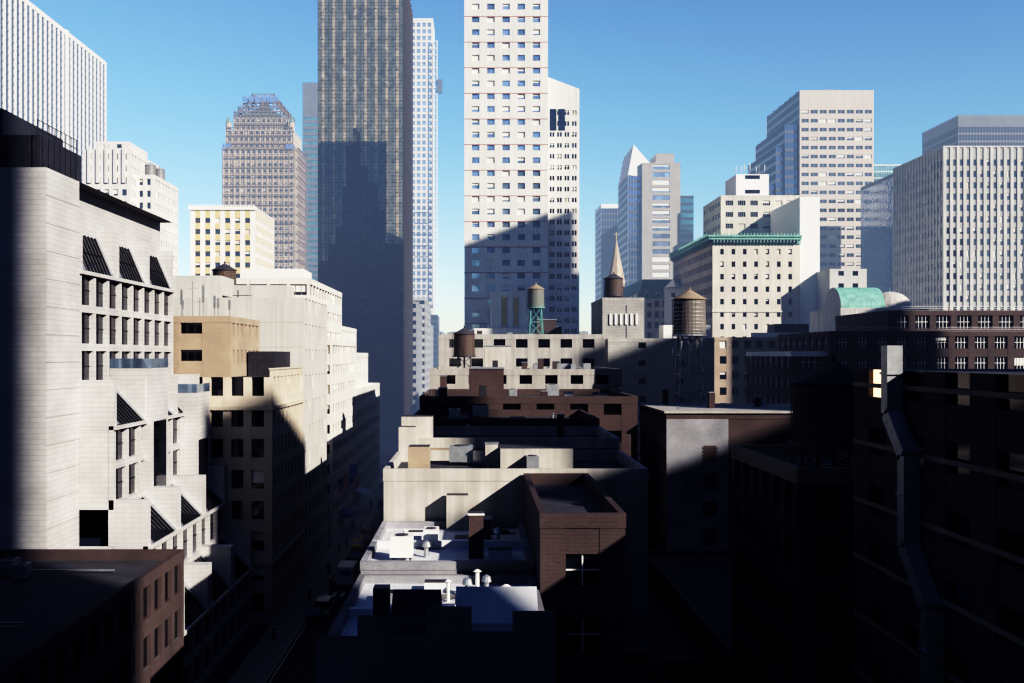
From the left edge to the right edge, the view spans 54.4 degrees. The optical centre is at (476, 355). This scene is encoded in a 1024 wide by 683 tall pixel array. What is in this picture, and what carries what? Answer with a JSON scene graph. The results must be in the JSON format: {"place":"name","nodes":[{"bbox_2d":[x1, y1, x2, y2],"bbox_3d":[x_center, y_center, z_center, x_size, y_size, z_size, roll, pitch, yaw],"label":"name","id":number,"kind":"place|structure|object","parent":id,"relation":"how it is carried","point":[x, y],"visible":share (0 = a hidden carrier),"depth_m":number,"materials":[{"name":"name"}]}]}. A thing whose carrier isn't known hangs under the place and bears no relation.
{"place":"outdoors","nodes":[
{"label":"outdoors","id":0,"kind":"place"},
{"bbox_2d":[0,108,253,682],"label":"building","id":1,"kind":"structure","parent":0,"point":[104,421],"depth_m":93.65,"materials":[{"name":"concrete"}]},
{"bbox_2d":[79,442,398,682],"bbox_3d":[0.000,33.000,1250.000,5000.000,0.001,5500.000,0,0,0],"label":"ground","id":2,"kind":"structure","parent":0,"point":[298,664],"depth_m":114.14,"materials":[{"name":"concrete"}]},
{"bbox_2d":[0,0,106,182],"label":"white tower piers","id":3,"kind":"structure","parent":2,"relation":"on","point":[52,73],"depth_m":521.10,"materials":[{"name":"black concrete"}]},
{"bbox_2d":[0,549,184,682],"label":"building","id":4,"kind":"structure","parent":2,"relation":"on","point":[123,622],"depth_m":72.94,"materials":[{"name":"brown brick"}]},
{"bbox_2d":[0,330,853,627],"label":"roof plant","id":5,"kind":"object","parent":4,"relation":"on","point":[14,568],"visible":0.38,"depth_m":125.79,"materials":[{"name":"metal"}]},
{"bbox_2d":[83,141,177,275],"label":"building","id":6,"kind":"structure","parent":2,"relation":"on","point":[115,169],"depth_m":303.37,"materials":[{"name":"white concrete"}]},
{"bbox_2d":[145,161,155,174],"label":"water tower","id":7,"kind":"structure","parent":6,"relation":"on","point":[150,168],"depth_m":312.51,"materials":[{"name":"metal"}]},
{"bbox_2d":[156,166,164,179],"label":"water tower","id":8,"kind":"structure","parent":6,"relation":"on","point":[160,172],"depth_m":314.74,"materials":[{"name":"metal"}]},
{"bbox_2d":[100,281,304,624],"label":"building","id":9,"kind":"structure","parent":2,"relation":"on","point":[257,400],"depth_m":122.41,"materials":[{"name":"beige concrete"}]},
{"bbox_2d":[188,205,274,277],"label":"building","id":10,"kind":"structure","parent":2,"relation":"on","point":[239,239],"depth_m":330.03,"materials":[{"name":"beige concrete"}]},
{"bbox_2d":[173,276,326,581],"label":"building","id":11,"kind":"structure","parent":2,"relation":"on","point":[296,328],"depth_m":148.21,"materials":[{"name":"beige concrete"}]},
{"bbox_2d":[212,261,236,284],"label":"water tank","id":12,"kind":"object","parent":11,"relation":"on","point":[226,270],"visible":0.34,"depth_m":160.84,"materials":[{"name":"wood"}]},
{"bbox_2d":[223,100,301,268],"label":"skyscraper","id":13,"kind":"structure","parent":2,"relation":"on","point":[266,165],"depth_m":560.03,"materials":[{"name":"beige concrete"}]},
{"bbox_2d":[222,94,307,270],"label":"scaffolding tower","id":14,"kind":"structure","parent":13,"relation":"on","point":[302,212],"depth_m":560.19,"materials":[{"name":"brown metal"}]},
{"bbox_2d":[303,83,317,281],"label":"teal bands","id":15,"kind":"object","parent":2,"relation":"on","point":[310,121],"visible":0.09,"depth_m":640.03,"materials":[{"name":"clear glass"}]},
{"bbox_2d":[305,606,322,620],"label":"parked car","id":16,"kind":"object","parent":2,"relation":"on","point":[314,613],"visible":0.96,"depth_m":123.76,"materials":[{"name":"black paint"}]},
{"bbox_2d":[315,595,334,614],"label":"white van","id":17,"kind":"object","parent":2,"relation":"on","point":[326,603],"visible":0.66,"depth_m":126.20,"materials":[{"name":"paint"}]},
{"bbox_2d":[336,560,358,588],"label":"delivery truck","id":18,"kind":"object","parent":2,"relation":"on","point":[347,574],"visible":0.86,"depth_m":139.50,"materials":[{"name":"metal"}]},
{"bbox_2d":[347,551,360,561],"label":"black car","id":19,"kind":"object","parent":2,"relation":"on","point":[354,555],"visible":0.85,"depth_m":158.92,"materials":[{"name":"paint"}]},
{"bbox_2d":[351,539,364,548],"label":"parked car","id":20,"kind":"object","parent":2,"relation":"on","point":[358,543],"visible":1,"depth_m":169.37,"materials":[{"name":"yellow metal"}]},
{"bbox_2d":[342,326,379,510],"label":"white terraced offices","id":21,"kind":"structure","parent":2,"relation":"on","point":[368,430],"depth_m":234.79,"materials":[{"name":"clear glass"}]},
{"bbox_2d":[318,0,412,441],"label":"bronze glass tower","id":22,"kind":"structure","parent":2,"relation":"on","point":[365,158],"depth_m":380.00,"materials":[{"name":"glass"}]},
{"bbox_2d":[360,533,371,542],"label":"red car","id":23,"kind":"object","parent":2,"relation":"on","point":[366,537],"visible":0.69,"depth_m":174.99,"materials":[{"name":"paint"}]},
{"bbox_2d":[361,525,373,533],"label":"parked car","id":24,"kind":"object","parent":2,"relation":"on","point":[369,528],"visible":0.79,"depth_m":183.89,"materials":[{"name":"red paint"}]},
{"bbox_2d":[377,499,383,508],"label":"parked car","id":25,"kind":"object","parent":2,"relation":"on","point":[380,503],"visible":0.52,"depth_m":212.74,"materials":[{"name":"black paint"}]},
{"bbox_2d":[413,301,421,414],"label":"building","id":26,"kind":"structure","parent":2,"relation":"on","point":[417,349],"depth_m":450.26,"materials":[{"name":"grey concrete"}]},
{"bbox_2d":[413,298,430,393],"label":"building","id":27,"kind":"structure","parent":2,"relation":"on","point":[424,303],"depth_m":493.28,"materials":[{"name":"grey concrete"}]},
{"bbox_2d":[413,18,441,314],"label":"skyscraper","id":28,"kind":"structure","parent":2,"relation":"on","point":[424,113],"depth_m":700.03,"materials":[{"name":"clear glass"}]},
{"bbox_2d":[419,208,431,300],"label":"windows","id":29,"kind":"structure","parent":28,"relation":"on","point":[427,247],"depth_m":696.46,"materials":[{"name":"glass"}]},
{"bbox_2d":[431,325,432,368],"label":"building","id":30,"kind":"structure","parent":2,"relation":"on","point":[431,346],"depth_m":592.34,"materials":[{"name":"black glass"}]},
{"bbox_2d":[431,315,439,367],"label":"building","id":31,"kind":"structure","parent":2,"relation":"on","point":[435,321],"depth_m":638.90,"materials":[{"name":"blue glass"}]},
{"bbox_2d":[327,569,544,635],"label":"roof","id":32,"kind":"structure","parent":2,"relation":"on","point":[359,595],"depth_m":58.70,"materials":[{"name":"concrete"}]},
{"bbox_2d":[360,511,534,573],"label":"roof","id":33,"kind":"structure","parent":2,"relation":"on","point":[469,560],"depth_m":63.54,"materials":[{"name":"concrete"}]},
{"bbox_2d":[316,415,572,682],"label":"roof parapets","id":34,"kind":"object","parent":33,"relation":"on","point":[491,634],"visible":0.88,"depth_m":43.60,"materials":[{"name":"grey concrete"}]},
{"bbox_2d":[389,527,515,602],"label":"vents","id":35,"kind":"object","parent":33,"relation":"on","point":[497,532],"visible":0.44,"depth_m":63.92,"materials":[{"name":"silver metal"}]},
{"bbox_2d":[474,291,534,333],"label":"building","id":36,"kind":"structure","parent":2,"relation":"on","point":[509,311],"depth_m":285.00,"materials":[{"name":"grey concrete"}]},
{"bbox_2d":[464,0,547,329],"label":"white tower","id":37,"kind":"structure","parent":2,"relation":"on","point":[505,145],"depth_m":300.00,"materials":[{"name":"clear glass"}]},
{"bbox_2d":[414,405,598,425],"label":"building","id":38,"kind":"structure","parent":2,"relation":"on","point":[479,415],"depth_m":112.10,"materials":[{"name":"brick"}]},
{"bbox_2d":[383,441,648,651],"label":"building","id":39,"kind":"structure","parent":2,"relation":"on","point":[487,484],"depth_m":75.30,"materials":[{"name":"beige paint"}]},
{"bbox_2d":[417,414,619,449],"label":"building","id":40,"kind":"structure","parent":2,"relation":"on","point":[575,437],"depth_m":97.76,"materials":[{"name":"grey concrete"}]},
{"bbox_2d":[438,319,604,366],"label":"building","id":41,"kind":"structure","parent":2,"relation":"on","point":[551,344],"depth_m":185.30,"materials":[{"name":"beige concrete"}]},
{"bbox_2d":[527,282,544,333],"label":"water tower","id":42,"kind":"structure","parent":41,"relation":"on","point":[535,299],"depth_m":198.76,"materials":[{"name":"paint"}]},
{"bbox_2d":[430,345,621,391],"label":"building","id":43,"kind":"structure","parent":2,"relation":"on","point":[587,376],"depth_m":150.30,"materials":[{"name":"beige concrete"}]},
{"bbox_2d":[453,326,475,367],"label":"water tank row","id":44,"kind":"object","parent":43,"relation":"on","point":[464,342],"visible":0.99,"depth_m":166.58,"materials":[{"name":"wood"}]},
{"bbox_2d":[419,367,637,461],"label":"building","id":45,"kind":"structure","parent":2,"relation":"on","point":[615,412],"depth_m":123.30,"materials":[{"name":"brown brick"}]},
{"bbox_2d":[548,77,578,333],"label":"skyscraper","id":46,"kind":"structure","parent":2,"relation":"on","point":[563,204],"depth_m":304.03,"materials":[{"name":"beige concrete"}]},
{"bbox_2d":[595,204,617,300],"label":"skyscraper","id":47,"kind":"structure","parent":2,"relation":"on","point":[606,222],"depth_m":600.20,"materials":[{"name":"blue glass"}]},
{"bbox_2d":[618,145,679,286],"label":"skyscraper","id":48,"kind":"structure","parent":2,"relation":"on","point":[649,217],"depth_m":520.30,"materials":[{"name":"white glass"}]},
{"bbox_2d":[625,279,681,337],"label":"building","id":49,"kind":"structure","parent":2,"relation":"on","point":[658,295],"depth_m":345.17,"materials":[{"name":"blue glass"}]},
{"bbox_2d":[638,403,792,549],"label":"building","id":50,"kind":"structure","parent":2,"relation":"on","point":[685,454],"depth_m":119.94,"materials":[{"name":"grey brick"}]},
{"bbox_2d":[672,287,706,402],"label":"water tower","id":51,"kind":"structure","parent":50,"relation":"on","point":[689,316],"depth_m":140.41,"materials":[{"name":"metal"}]},
{"bbox_2d":[711,337,777,402],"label":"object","id":52,"kind":"structure","parent":2,"relation":"on","point":[729,369],"depth_m":232.00,"materials":[{"name":"beige concrete"}]},
{"bbox_2d":[751,324,808,336],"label":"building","id":53,"kind":"structure","parent":52,"relation":"on","point":[774,330],"depth_m":236.00,"materials":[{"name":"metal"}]},
{"bbox_2d":[771,197,819,332],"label":"building","id":54,"kind":"structure","parent":2,"relation":"on","point":[800,215],"depth_m":301.00,"materials":[{"name":"paint"}]},
{"bbox_2d":[748,89,873,270],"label":"skyscraper","id":55,"kind":"structure","parent":2,"relation":"on","point":[817,143],"depth_m":480.03,"materials":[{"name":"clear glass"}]},
{"bbox_2d":[861,174,892,292],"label":"skyscraper","id":56,"kind":"structure","parent":2,"relation":"on","point":[877,229],"depth_m":439.87,"materials":[{"name":"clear glass"}]},
{"bbox_2d":[746,306,1023,402],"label":"brick terraces","id":57,"kind":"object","parent":2,"relation":"on","point":[960,339],"visible":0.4,"depth_m":176.24,"materials":[{"name":"brown brick"}]},
{"bbox_2d":[874,165,898,180],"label":"skyscraper","id":58,"kind":"structure","parent":2,"relation":"on","point":[881,171],"depth_m":600.15,"materials":[{"name":"teal glass"}]},
{"bbox_2d":[879,345,945,682],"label":"duct","id":59,"kind":"object","parent":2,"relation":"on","point":[932,652],"visible":1,"depth_m":49.10,"materials":[{"name":"metal"}]},
{"bbox_2d":[853,369,1023,682],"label":"building","id":60,"kind":"structure","parent":2,"relation":"on","point":[966,426],"depth_m":46.51,"materials":[{"name":"brown brick"}]},
{"bbox_2d":[893,146,1023,309],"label":"grey office piers","id":61,"kind":"structure","parent":2,"relation":"on","point":[958,225],"depth_m":330.46,"materials":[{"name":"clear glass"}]},
{"bbox_2d":[923,115,1023,154],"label":"skyscraper","id":62,"kind":"structure","parent":2,"relation":"on","point":[982,130],"depth_m":500.30,"materials":[{"name":"glass"}]},
{"bbox_2d":[271,624,276,638],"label":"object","id":63,"kind":"object","parent":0,"point":[273,627],"visible":1,"depth_m":115.12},
{"bbox_2d":[236,269,355,544],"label":"building","id":64,"kind":"structure","parent":0,"point":[341,405],"depth_m":180.21,"materials":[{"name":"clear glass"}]},
{"bbox_2d":[227,478,383,682],"bbox_3d":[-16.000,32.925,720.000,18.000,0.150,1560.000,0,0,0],"label":"street pavement","id":65,"kind":"structure","parent":0,"point":[262,660],"depth_m":128.12,"materials":[{"name":"black asphalt"}]},
{"bbox_2d":[325,464,382,590],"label":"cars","id":66,"kind":"object","parent":65,"relation":"on","point":[348,512],"visible":0.2,"depth_m":187.09,"materials":[{"name":"metal"}]},
{"bbox_2d":[335,472,348,492],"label":"us flag","id":67,"kind":"object","parent":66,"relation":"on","point":[344,483],"visible":1,"depth_m":175.99,"materials":[{"name":"fabric"}]},
{"bbox_2d":[349,472,358,491],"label":"us flag","id":68,"kind":"object","parent":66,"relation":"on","point":[353,481],"visible":0.98,"depth_m":190.00,"materials":[{"name":"fabric"}]},
{"bbox_2d":[307,588,310,600],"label":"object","id":69,"kind":"object","parent":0,"point":[308,594],"visible":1,"depth_m":132.84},
{"bbox_2d":[29,0,1023,333],"label":"sky","id":70,"kind":"structure","parent":0,"point":[698,82],"materials":[{"name":"blue"}]},
{"bbox_2d":[609,232,624,297],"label":"church spire","id":71,"kind":"structure","parent":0,"point":[616,267],"depth_m":350.62,"materials":[{"name":"beige stone"}]},
{"bbox_2d":[523,473,730,682],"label":"backlot buildings","id":72,"kind":"structure","parent":0,"point":[575,525],"depth_m":63.61,"materials":[{"name":"brick"}]},
{"bbox_2d":[591,298,714,462],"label":"building","id":73,"kind":"structure","parent":0,"point":[646,365],"depth_m":196.00,"materials":[{"name":"grey concrete"}]},
{"bbox_2d":[604,272,623,297],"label":"water tower","id":74,"kind":"structure","parent":73,"relation":"on","point":[613,288],"depth_m":202.48,"materials":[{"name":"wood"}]},
{"bbox_2d":[680,195,692,247],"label":"skyscraper","id":75,"kind":"structure","parent":0,"point":[686,219],"depth_m":545.20,"materials":[{"name":"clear glass"}]},
{"bbox_2d":[669,233,801,336],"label":"hotel building","id":76,"kind":"structure","parent":0,"point":[744,285],"depth_m":300.00,"materials":[{"name":"beige stone"}]},
{"bbox_2d":[703,195,799,235],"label":"hotel upper storeys","id":77,"kind":"object","parent":76,"relation":"on","point":[735,214],"visible":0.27,"depth_m":332.03,"materials":[{"name":"grey concrete"}]},
{"bbox_2d":[725,174,768,194],"bbox_3d":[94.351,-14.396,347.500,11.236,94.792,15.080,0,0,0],"label":"rooftop penthouse","id":78,"kind":"object","parent":77,"relation":"on","point":[747,184],"visible":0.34,"depth_m":340.03,"materials":[{"name":"beige concrete"}]},
{"bbox_2d":[736,163,764,170],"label":"rooftop antennas","id":79,"kind":"object","parent":78,"relation":"on","point":[749,167],"visible":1,"depth_m":340.88,"materials":[{"name":"white metal"}]},
{"bbox_2d":[731,444,853,682],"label":"building","id":80,"kind":"structure","parent":0,"point":[792,571],"depth_m":64.29,"materials":[{"name":"brown brick"}]},
{"bbox_2d":[789,355,853,466],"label":"water tower","id":81,"kind":"structure","parent":80,"relation":"on","point":[823,406],"depth_m":66.12,"materials":[{"name":"wood"}]},
{"bbox_2d":[817,269,866,310],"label":"block","id":82,"kind":"structure","parent":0,"point":[828,280],"depth_m":290.03,"materials":[{"name":"white concrete"}]},
{"bbox_2d":[810,288,927,331],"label":"building","id":83,"kind":"structure","parent":0,"point":[843,301],"depth_m":266.26,"materials":[{"name":"beige paint"}]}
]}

